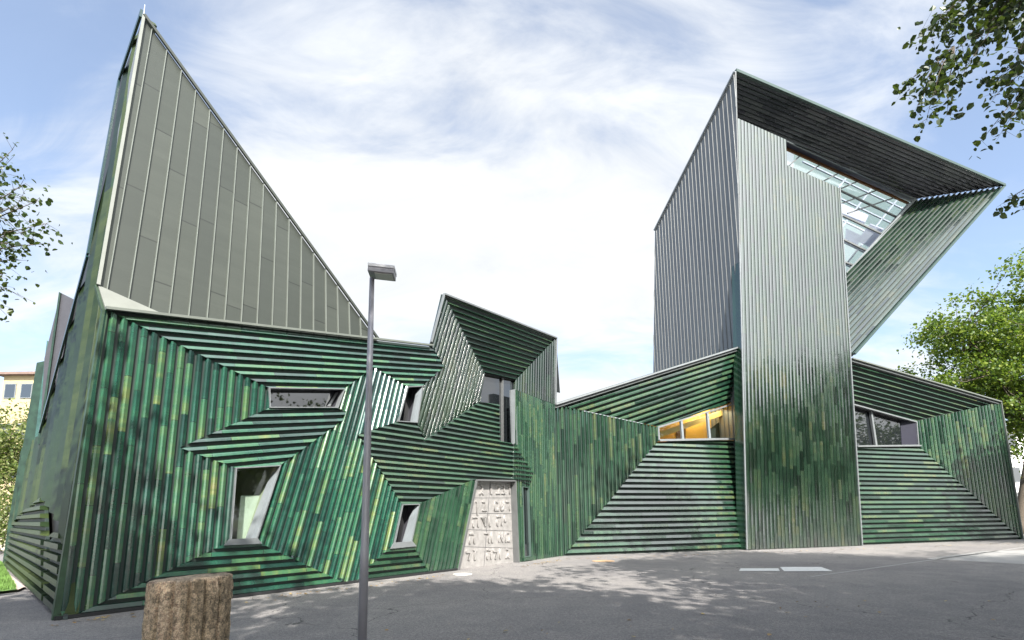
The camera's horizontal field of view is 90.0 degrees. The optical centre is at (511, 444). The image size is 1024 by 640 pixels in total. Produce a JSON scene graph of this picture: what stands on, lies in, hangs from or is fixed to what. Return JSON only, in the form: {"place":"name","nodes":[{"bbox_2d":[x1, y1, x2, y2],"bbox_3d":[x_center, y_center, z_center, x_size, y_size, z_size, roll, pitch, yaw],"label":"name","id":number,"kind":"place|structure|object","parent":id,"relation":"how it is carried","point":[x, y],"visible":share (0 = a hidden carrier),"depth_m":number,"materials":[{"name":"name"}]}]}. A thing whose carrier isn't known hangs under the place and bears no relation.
{"place":"outdoors","nodes":[
{"label":"outdoors","id":0,"kind":"place"},
{"bbox_2d":[0,561,16,590],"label":"grass","id":1,"kind":"structure","parent":0,"point":[6,579],"depth_m":13.06,"materials":[{"name":"green plant"}]},
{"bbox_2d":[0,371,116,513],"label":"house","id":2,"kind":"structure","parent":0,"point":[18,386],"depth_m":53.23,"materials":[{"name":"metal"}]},
{"bbox_2d":[3,383,16,398],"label":"window","id":3,"kind":"structure","parent":2,"relation":"in","point":[9,389],"depth_m":53.29,"materials":[{"name":"glass"}]},
{"bbox_2d":[19,383,32,398],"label":"window","id":4,"kind":"structure","parent":2,"relation":"in","point":[26,388],"depth_m":53.29,"materials":[{"name":"glass"}]},
{"bbox_2d":[0,539,1023,639],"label":"plaza","id":5,"kind":"structure","parent":0,"point":[654,596],"depth_m":9.49,"materials":[{"name":"grey asphalt"}]},
{"bbox_2d":[0,476,14,550],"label":"bush","id":6,"kind":"object","parent":5,"relation":"on","point":[4,518],"visible":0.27,"depth_m":26.22,"materials":[{"name":"green plant"}]},
{"bbox_2d":[0,398,28,505],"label":"bush","id":7,"kind":"object","parent":5,"relation":"on","point":[9,457],"visible":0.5,"depth_m":30.90,"materials":[{"name":"green plant"}]},
{"bbox_2d":[11,577,24,589],"bbox_3d":[-13.724,3.684,14.053,6.662,0.001,0.173,-8,-11,42],"label":"paving strip","id":8,"kind":"object","parent":5,"relation":"on","point":[19,585],"visible":0.4,"depth_m":12.76,"materials":[{"name":"white concrete"}]},
{"bbox_2d":[0,132,72,321],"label":"tree","id":9,"kind":"object","parent":5,"relation":"on","point":[8,234],"visible":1,"depth_m":11.39,"materials":[{"name":"green plant"}]},
{"bbox_2d":[141,572,233,639],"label":"stone post","id":10,"kind":"object","parent":5,"relation":"on","point":[194,607],"visible":1,"depth_m":3.80,"materials":[{"name":"stone"}]},
{"bbox_2d":[357,262,396,639],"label":"street lamp","id":11,"kind":"object","parent":5,"relation":"on","point":[382,272],"visible":1,"depth_m":6.57,"materials":[{"name":"grey metal"}]},
{"bbox_2d":[453,573,471,574],"bbox_3d":[-1.397,3.655,14.457,0.540,0.014,0.540,-1,-8,0],"label":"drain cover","id":12,"kind":"object","parent":5,"relation":"on","point":[462,573],"visible":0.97,"depth_m":14.43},
{"bbox_2d":[3,5,1023,620],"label":"synagogue","id":13,"kind":"structure","parent":5,"relation":"on","point":[775,415],"depth_m":17.37,"materials":[{"name":"green tile"}]},
{"bbox_2d":[200,465,280,544],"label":"window","id":14,"kind":"structure","parent":13,"relation":"in","point":[253,487],"depth_m":11.42,"materials":[{"name":"glass"}]},
{"bbox_2d":[267,387,344,407],"bbox_3d":[-4.991,-1.115,12.374,0.350,0.810,1.945,-7,-10,38],"label":"window","id":15,"kind":"structure","parent":13,"relation":"in","point":[279,397],"depth_m":12.48,"materials":[{"name":"glass"}]},
{"bbox_2d":[390,504,419,548],"bbox_3d":[-3.094,2.266,14.338,0.932,1.207,1.106,-1,-8,0],"label":"window","id":16,"kind":"structure","parent":13,"relation":"in","point":[408,515],"depth_m":14.47,"materials":[{"name":"metal"}]},
{"bbox_2d":[397,386,422,422],"bbox_3d":[-3.092,-1.179,14.928,0.937,1.210,1.002,-1,-8,0],"label":"window","id":17,"kind":"structure","parent":13,"relation":"in","point":[409,413],"depth_m":15.12,"materials":[{"name":"metal"}]},
{"bbox_2d":[458,479,519,569],"bbox_3d":[-0.735,2.582,17.263,0.350,3.037,3.404,-7,-10,38],"label":"door","id":18,"kind":"structure","parent":13,"relation":"in","point":[491,537],"depth_m":17.43,"materials":[{"name":"stone"}]},
{"bbox_2d":[475,373,516,443],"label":"window","id":19,"kind":"structure","parent":13,"relation":"in","point":[495,390],"depth_m":18.82,"materials":[{"name":"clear glass"}]},
{"bbox_2d":[522,486,530,556],"bbox_3d":[0.498,2.813,18.735,0.140,2.536,0.526,-6,-10,33],"label":"window","id":20,"kind":"structure","parent":13,"relation":"in","point":[525,490],"depth_m":18.81,"materials":[{"name":"black glass"}]},
{"bbox_2d":[643,389,731,441],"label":"window","id":21,"kind":"structure","parent":13,"relation":"in","point":[698,426],"depth_m":25.88,"materials":[{"name":"glass"}]},
{"bbox_2d":[593,560,613,561],"bbox_3d":[3.244,4.132,18.193,0.800,0.014,0.800,-1,-8,0],"label":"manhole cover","id":22,"kind":"object","parent":5,"relation":"on","point":[603,560],"visible":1,"depth_m":18.14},
{"bbox_2d":[739,568,779,570],"bbox_3d":[7.154,3.619,14.831,1.344,0.001,0.720,-1,-8,6],"label":"painted marking","id":23,"kind":"object","parent":5,"relation":"on","point":[759,569],"visible":1,"depth_m":14.83,"materials":[{"name":"white paint"}]},
{"bbox_2d":[781,567,830,570],"bbox_3d":[8.449,3.609,14.857,1.530,0.001,1.214,-1,-8,6],"label":"painted marking","id":24,"kind":"object","parent":5,"relation":"on","point":[804,569],"visible":1,"depth_m":14.77,"materials":[{"name":"white paint"}]},
{"bbox_2d":[809,547,1023,576],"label":"kerb line","id":25,"kind":"object","parent":5,"relation":"on","point":[898,564],"visible":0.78,"depth_m":15.59,"materials":[{"name":"concrete"}]},
{"bbox_2d":[891,0,1023,218],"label":"tree","id":26,"kind":"object","parent":5,"relation":"on","point":[997,20],"visible":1,"depth_m":5.78,"materials":[{"name":"green plant"}]},
{"bbox_2d":[895,247,1023,533],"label":"tree","id":27,"kind":"object","parent":5,"relation":"on","point":[995,373],"visible":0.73,"depth_m":37.85,"materials":[{"name":"green plant"}]},
{"bbox_2d":[0,0,1023,459],"label":"sky","id":28,"kind":"structure","parent":0,"point":[521,161],"materials":[{"name":"blue"}]},
{"bbox_2d":[928,550,1023,563],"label":"pavement","id":29,"kind":"structure","parent":0,"point":[1014,556],"depth_m":18.07,"materials":[{"name":"concrete"}]},
{"bbox_2d":[1007,431,1023,491],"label":"house","id":30,"kind":"structure","parent":0,"point":[1016,470],"depth_m":54.13,"materials":[{"name":"metal"}]},
{"bbox_2d":[1008,434,1014,448],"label":"window","id":31,"kind":"structure","parent":30,"relation":"in","point":[1009,440],"depth_m":54.44,"materials":[{"name":"glass"}]},
{"bbox_2d":[1013,467,1020,481],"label":"window","id":32,"kind":"structure","parent":30,"relation":"in","point":[1017,475],"depth_m":53.93,"materials":[{"name":"glass"}]}
]}

